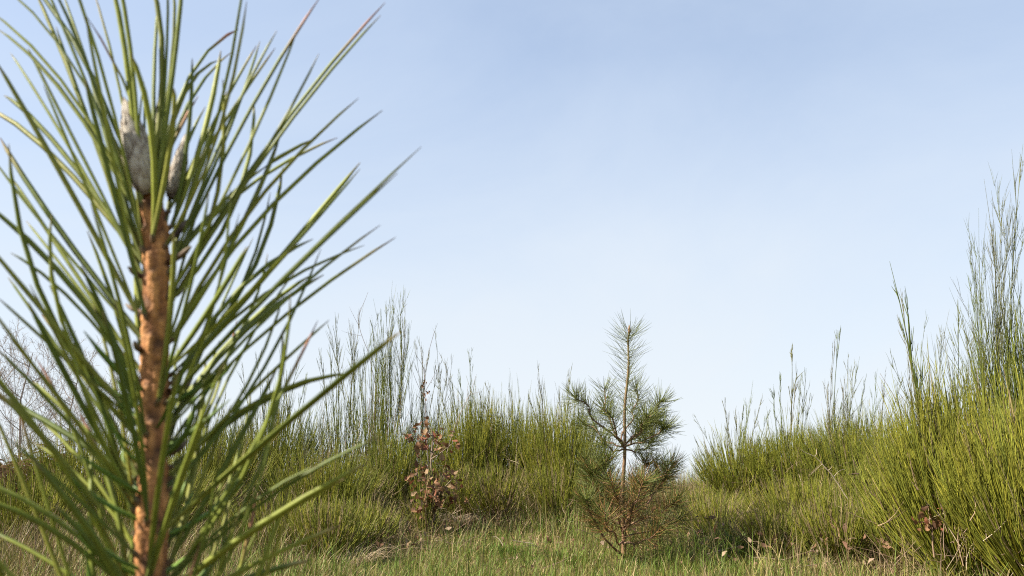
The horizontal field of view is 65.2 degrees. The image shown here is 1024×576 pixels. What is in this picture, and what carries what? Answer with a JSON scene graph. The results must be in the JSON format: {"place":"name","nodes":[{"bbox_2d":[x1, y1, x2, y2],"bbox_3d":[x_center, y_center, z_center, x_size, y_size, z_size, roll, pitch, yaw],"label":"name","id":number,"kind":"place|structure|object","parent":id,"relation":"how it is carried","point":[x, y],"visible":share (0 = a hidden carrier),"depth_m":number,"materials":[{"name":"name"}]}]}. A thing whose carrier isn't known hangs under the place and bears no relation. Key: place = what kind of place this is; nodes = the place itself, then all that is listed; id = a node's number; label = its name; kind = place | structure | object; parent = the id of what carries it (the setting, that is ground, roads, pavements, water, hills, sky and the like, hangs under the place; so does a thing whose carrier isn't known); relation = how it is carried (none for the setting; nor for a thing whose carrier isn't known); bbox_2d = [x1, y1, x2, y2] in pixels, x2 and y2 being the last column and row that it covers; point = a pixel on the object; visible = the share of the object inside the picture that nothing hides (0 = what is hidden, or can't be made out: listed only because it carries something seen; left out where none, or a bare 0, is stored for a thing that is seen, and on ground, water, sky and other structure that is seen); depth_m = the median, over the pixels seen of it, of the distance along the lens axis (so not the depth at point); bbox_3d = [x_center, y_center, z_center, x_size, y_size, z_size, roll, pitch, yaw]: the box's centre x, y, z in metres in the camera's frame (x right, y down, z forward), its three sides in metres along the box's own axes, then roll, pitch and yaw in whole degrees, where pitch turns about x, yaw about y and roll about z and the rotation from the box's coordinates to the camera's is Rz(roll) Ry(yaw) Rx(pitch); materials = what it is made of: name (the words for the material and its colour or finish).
{"place":"outdoors","nodes":[
{"label":"outdoors","id":0,"kind":"place"},
{"bbox_2d":[0,477,1023,575],"bbox_3d":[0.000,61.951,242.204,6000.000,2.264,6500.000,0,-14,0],"label":"ground","id":1,"kind":"structure","parent":0,"point":[592,544],"depth_m":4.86,"materials":[{"name":"green plant"}]},
{"bbox_2d":[0,456,54,505],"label":"dead bracken","id":2,"kind":"object","parent":1,"relation":"on","point":[3,467],"visible":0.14,"depth_m":5.90,"materials":[{"name":"brown plant"}]},
{"bbox_2d":[0,354,73,460],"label":"bare tree","id":3,"kind":"object","parent":1,"relation":"on","point":[8,370],"visible":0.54,"depth_m":18.10,"materials":[{"name":"grey wood"}]},
{"bbox_2d":[0,318,89,464],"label":"bare tree","id":4,"kind":"object","parent":1,"relation":"on","point":[20,399],"visible":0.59,"depth_m":18.82,"materials":[{"name":"grey wood"}]},
{"bbox_2d":[15,440,76,481],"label":"dead bracken","id":5,"kind":"object","parent":1,"relation":"on","point":[45,451],"visible":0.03,"depth_m":7.03,"materials":[{"name":"brown plant"}]},
{"bbox_2d":[0,455,123,543],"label":"broom shrub","id":6,"kind":"object","parent":1,"relation":"on","point":[54,497],"visible":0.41,"depth_m":5.28,"materials":[{"name":"green plant"}]},
{"bbox_2d":[0,333,139,463],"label":"bare tree","id":7,"kind":"object","parent":1,"relation":"on","point":[48,411],"visible":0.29,"depth_m":19.68,"materials":[{"name":"grey wood"}]},
{"bbox_2d":[0,406,173,513],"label":"broom shrub","id":8,"kind":"object","parent":1,"relation":"on","point":[47,462],"visible":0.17,"depth_m":5.99,"materials":[{"name":"green plant"}]},
{"bbox_2d":[45,351,138,454],"bbox_3d":[-10.354,3.731,20.797,3.487,4.324,3.695,11,-18,-36],"label":"bare tree","id":9,"kind":"object","parent":1,"relation":"on","point":[78,408],"visible":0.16,"depth_m":20.74,"materials":[{"name":"grey wood"}]},
{"bbox_2d":[45,436,260,537],"bbox_3d":[-2.520,1.437,5.747,1.387,0.805,1.355,-7,-16,26],"label":"broom shrub","id":10,"kind":"object","parent":1,"relation":"on","point":[206,483],"visible":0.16,"depth_m":5.61,"materials":[{"name":"green plant"}]},
{"bbox_2d":[0,0,420,575],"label":"pine sapling","id":11,"kind":"object","parent":1,"relation":"on","point":[139,159],"visible":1,"depth_m":0.30,"materials":[{"name":"green plant"}]},
{"bbox_2d":[169,391,283,510],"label":"broom shrub","id":12,"kind":"object","parent":1,"relation":"on","point":[204,458],"visible":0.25,"depth_m":6.54,"materials":[{"name":"green plant"}]},
{"bbox_2d":[208,351,363,505],"bbox_3d":[-2.120,1.304,7.385,1.567,1.709,1.476,0,-14,0],"label":"broom shrub","id":13,"kind":"object","parent":1,"relation":"on","point":[285,441],"visible":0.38,"depth_m":7.30,"materials":[{"name":"green plant"}]},
{"bbox_2d":[192,479,386,555],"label":"broom shrub","id":14,"kind":"object","parent":1,"relation":"on","point":[264,507],"visible":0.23,"depth_m":5.05,"materials":[{"name":"green plant"}]},
{"bbox_2d":[252,418,405,521],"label":"broom shrub","id":15,"kind":"object","parent":1,"relation":"on","point":[316,479],"visible":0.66,"depth_m":6.03,"materials":[{"name":"green plant"}]},
{"bbox_2d":[279,490,383,561],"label":"broom shrub","id":16,"kind":"object","parent":1,"relation":"on","point":[331,517],"visible":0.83,"depth_m":4.73,"materials":[{"name":"green plant"}]},
{"bbox_2d":[290,314,393,488],"bbox_3d":[-1.635,1.119,7.825,1.040,1.962,1.218,0,-14,0],"label":"broom shrub","id":17,"kind":"object","parent":1,"relation":"on","point":[336,429],"visible":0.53,"depth_m":7.72,"materials":[{"name":"green plant"}]},
{"bbox_2d":[313,479,411,548],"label":"broom shrub","id":18,"kind":"object","parent":1,"relation":"on","point":[387,519],"visible":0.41,"depth_m":5.34,"materials":[{"name":"green plant"}]},
{"bbox_2d":[315,289,422,475],"bbox_3d":[-1.201,0.995,7.660,0.883,2.193,1.119,-5,-15,21],"label":"broom shrub","id":19,"kind":"object","parent":1,"relation":"on","point":[382,416],"visible":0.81,"depth_m":7.54,"materials":[{"name":"green plant"}]},
{"bbox_2d":[343,293,379,404],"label":"dead stalk","id":20,"kind":"object","parent":19,"relation":"attached to","point":[365,345],"visible":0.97,"depth_m":7.51,"materials":[{"name":"plant"}]},
{"bbox_2d":[221,517,532,567],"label":"leaf litter","id":21,"kind":"object","parent":1,"relation":"on","point":[414,536],"visible":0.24,"depth_m":5.13,"materials":[{"name":"brown plant"}]},
{"bbox_2d":[336,543,426,567],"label":"grass tuft","id":22,"kind":"object","parent":1,"relation":"on","point":[379,553],"visible":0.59,"depth_m":4.54,"materials":[{"name":"green plant"}]},
{"bbox_2d":[352,412,429,513],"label":"broom shrub","id":23,"kind":"object","parent":1,"relation":"on","point":[381,461],"visible":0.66,"depth_m":6.72,"materials":[{"name":"green plant"}]},
{"bbox_2d":[387,326,459,499],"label":"broom shrub","id":24,"kind":"object","parent":1,"relation":"on","point":[422,417],"visible":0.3,"depth_m":7.74,"materials":[{"name":"green plant"}]},
{"bbox_2d":[412,331,437,476],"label":"dead stalk","id":25,"kind":"object","parent":1,"relation":"on","point":[423,385],"visible":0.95,"depth_m":6.89,"materials":[{"name":"brown plant"}]},
{"bbox_2d":[397,460,458,533],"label":"broom shrub","id":26,"kind":"object","parent":1,"relation":"on","point":[428,513],"visible":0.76,"depth_m":5.90,"materials":[{"name":"green plant"}]},
{"bbox_2d":[402,416,467,527],"bbox_3d":[-0.577,1.356,5.906,0.491,0.857,0.655,0,-14,0],"label":"oak sapling","id":27,"kind":"object","parent":1,"relation":"on","point":[418,447],"visible":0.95,"depth_m":5.95,"materials":[{"name":"brown plant"}]},
{"bbox_2d":[409,450,496,518],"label":"broom shrub","id":28,"kind":"object","parent":1,"relation":"on","point":[466,489],"visible":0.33,"depth_m":6.49,"materials":[{"name":"green plant"}]},
{"bbox_2d":[408,347,522,514],"bbox_3d":[-0.376,1.278,7.133,1.044,1.538,1.074,4,-15,-16],"label":"broom shrub","id":29,"kind":"object","parent":1,"relation":"on","point":[461,433],"visible":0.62,"depth_m":6.97,"materials":[{"name":"green plant"}]},
{"bbox_2d":[447,376,476,451],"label":"dead stalk","id":30,"kind":"object","parent":29,"relation":"attached to","point":[461,411],"visible":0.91,"depth_m":6.86,"materials":[{"name":"plant"}]},
{"bbox_2d":[437,511,508,527],"bbox_3d":[-0.369,1.799,6.230,0.837,0.118,0.736,-2,-14,10],"label":"rock","id":31,"kind":"object","parent":1,"relation":"on","point":[463,517],"visible":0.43,"depth_m":6.16,"materials":[{"name":"grey stone"}]},
{"bbox_2d":[0,432,964,575],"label":"tall grass","id":32,"kind":"structure","parent":1,"relation":"on","point":[37,543],"depth_m":4.57,"materials":[{"name":"green plant"}]},
{"bbox_2d":[376,502,609,544],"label":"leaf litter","id":33,"kind":"object","parent":1,"relation":"on","point":[444,525],"visible":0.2,"depth_m":6.02,"materials":[{"name":"brown plant"}]},
{"bbox_2d":[443,446,559,523],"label":"broom shrub","id":34,"kind":"object","parent":1,"relation":"on","point":[494,489],"visible":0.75,"depth_m":6.35,"materials":[{"name":"green plant"}]},
{"bbox_2d":[417,540,598,561],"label":"grass tuft","id":35,"kind":"object","parent":1,"relation":"on","point":[503,549],"visible":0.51,"depth_m":4.99,"materials":[{"name":"green plant"}]},
{"bbox_2d":[460,379,562,515],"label":"broom shrub","id":36,"kind":"object","parent":1,"relation":"on","point":[519,417],"visible":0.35,"depth_m":7.11,"materials":[{"name":"green plant"}]},
{"bbox_2d":[502,446,609,530],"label":"broom shrub","id":37,"kind":"object","parent":1,"relation":"on","point":[551,491],"visible":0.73,"depth_m":6.16,"materials":[{"name":"green plant"}]},
{"bbox_2d":[499,363,630,522],"bbox_3d":[0.399,1.335,6.789,1.079,1.448,1.169,-8,-16,30],"label":"broom shrub","id":38,"kind":"object","parent":1,"relation":"on","point":[565,446],"visible":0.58,"depth_m":6.65,"materials":[{"name":"green plant"}]},
{"bbox_2d":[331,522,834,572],"bbox_3d":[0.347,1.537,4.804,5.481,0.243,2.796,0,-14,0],"label":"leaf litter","id":39,"kind":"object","parent":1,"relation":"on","point":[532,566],"visible":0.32,"depth_m":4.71,"materials":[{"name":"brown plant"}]},
{"bbox_2d":[462,542,710,572],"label":"grass tuft","id":40,"kind":"object","parent":1,"relation":"on","point":[567,559],"visible":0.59,"depth_m":4.54,"materials":[{"name":"green plant"}]},
{"bbox_2d":[447,500,766,551],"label":"leaf litter","id":41,"kind":"object","parent":1,"relation":"on","point":[589,533],"visible":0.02,"depth_m":5.60,"materials":[{"name":"brown plant"}]},
{"bbox_2d":[557,311,699,559],"bbox_3d":[0.739,0.860,4.833,0.966,1.515,0.842,3,-14,-12],"label":"young pine","id":42,"kind":"object","parent":1,"relation":"on","point":[654,479],"visible":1,"depth_m":4.68,"materials":[{"name":"green plant"}]},
{"bbox_2d":[683,526,717,548],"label":"grass tuft","id":43,"kind":"object","parent":1,"relation":"on","point":[696,537],"visible":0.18,"depth_m":5.16,"materials":[{"name":"green plant"}]},
{"bbox_2d":[666,482,752,511],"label":"broom shrub","id":44,"kind":"object","parent":1,"relation":"on","point":[710,494],"visible":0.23,"depth_m":6.34,"materials":[{"name":"green plant"}]},
{"bbox_2d":[666,488,754,537],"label":"broom shrub","id":45,"kind":"object","parent":1,"relation":"on","point":[707,512],"visible":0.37,"depth_m":5.42,"materials":[{"name":"green plant"}]},
{"bbox_2d":[532,497,935,575],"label":"leaf litter","id":46,"kind":"object","parent":1,"relation":"on","point":[775,537],"visible":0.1,"depth_m":4.38,"materials":[{"name":"brown plant"}]},
{"bbox_2d":[709,522,760,560],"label":"grass tuft","id":47,"kind":"object","parent":1,"relation":"on","point":[746,548],"visible":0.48,"depth_m":4.69,"materials":[{"name":"green plant"}]},
{"bbox_2d":[684,384,797,500],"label":"broom shrub","id":48,"kind":"object","parent":1,"relation":"on","point":[721,473],"visible":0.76,"depth_m":6.93,"materials":[{"name":"green plant"}]},
{"bbox_2d":[706,495,820,560],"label":"broom shrub","id":49,"kind":"object","parent":1,"relation":"on","point":[748,526],"visible":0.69,"depth_m":4.71,"materials":[{"name":"green plant"}]},
{"bbox_2d":[733,344,842,498],"bbox_3d":[2.409,1.225,6.947,1.049,1.488,1.069,0,-14,0],"label":"broom shrub","id":50,"kind":"object","parent":1,"relation":"on","point":[781,456],"visible":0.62,"depth_m":6.78,"materials":[{"name":"green plant"}]},
{"bbox_2d":[724,461,857,525],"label":"broom shrub","id":51,"kind":"object","parent":1,"relation":"on","point":[780,497],"visible":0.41,"depth_m":5.37,"materials":[{"name":"green plant"}]},
{"bbox_2d":[773,482,889,568],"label":"broom shrub","id":52,"kind":"object","parent":1,"relation":"on","point":[852,531],"visible":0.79,"depth_m":4.42,"materials":[{"name":"green plant"}]},
{"bbox_2d":[800,449,851,504],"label":"dead branch","id":53,"kind":"object","parent":52,"relation":"attached to","point":[829,472],"visible":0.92,"depth_m":4.78,"materials":[{"name":"brown wood"}]},
{"bbox_2d":[824,512,849,552],"bbox_3d":[1.752,1.326,4.338,0.157,0.218,0.070,10,-17,-34],"label":"broken stick","id":54,"kind":"object","parent":52,"relation":"on","point":[835,528],"visible":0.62,"depth_m":4.34,"materials":[{"name":"brown wood"}]},
{"bbox_2d":[773,327,897,490],"bbox_3d":[2.718,1.054,6.543,1.113,1.564,1.116,0,-14,0],"label":"broom shrub","id":55,"kind":"object","parent":1,"relation":"on","point":[835,441],"visible":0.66,"depth_m":6.47,"materials":[{"name":"green plant"}]},
{"bbox_2d":[810,416,895,519],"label":"broom shrub","id":56,"kind":"object","parent":1,"relation":"on","point":[844,484],"visible":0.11,"depth_m":5.06,"materials":[{"name":"green plant"}]},
{"bbox_2d":[842,545,889,565],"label":"grass tuft","id":57,"kind":"object","parent":1,"relation":"on","point":[873,556],"visible":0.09,"depth_m":4.41,"materials":[{"name":"plant"}]},
{"bbox_2d":[797,368,962,451],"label":"broom shrub","id":58,"kind":"object","parent":1,"relation":"on","point":[881,413],"visible":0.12,"depth_m":8.93,"materials":[{"name":"green plant"}]},
{"bbox_2d":[843,457,929,572],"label":"broom shrub","id":59,"kind":"object","parent":1,"relation":"on","point":[883,534],"visible":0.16,"depth_m":4.20,"materials":[{"name":"green plant"}]},
{"bbox_2d":[849,460,897,525],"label":"dead branch","id":60,"kind":"object","parent":59,"relation":"attached to","point":[860,475],"visible":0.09,"depth_m":4.37,"materials":[{"name":"brown wood"}]},
{"bbox_2d":[830,261,1022,575],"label":"broom shrub","id":61,"kind":"object","parent":1,"relation":"on","point":[910,457],"visible":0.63,"depth_m":3.76,"materials":[{"name":"green plant"}]},
{"bbox_2d":[912,503,942,556],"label":"dead stalk","id":62,"kind":"object","parent":1,"relation":"on","point":[935,524],"visible":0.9,"depth_m":3.59,"materials":[{"name":"brown plant"}]},
{"bbox_2d":[905,354,1023,575],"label":"broom shrub","id":63,"kind":"object","parent":1,"relation":"on","point":[997,539],"visible":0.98,"depth_m":3.26,"materials":[{"name":"green plant"}]},
{"bbox_2d":[942,147,1023,424],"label":"broom shrub","id":64,"kind":"object","parent":1,"relation":"on","point":[999,356],"visible":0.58,"depth_m":4.49,"materials":[{"name":"green plant"}]},
{"bbox_2d":[0,0,1023,484],"label":"sky","id":65,"kind":"structure","parent":0,"point":[744,180],"materials":[{"name":"blue"}]}
]}

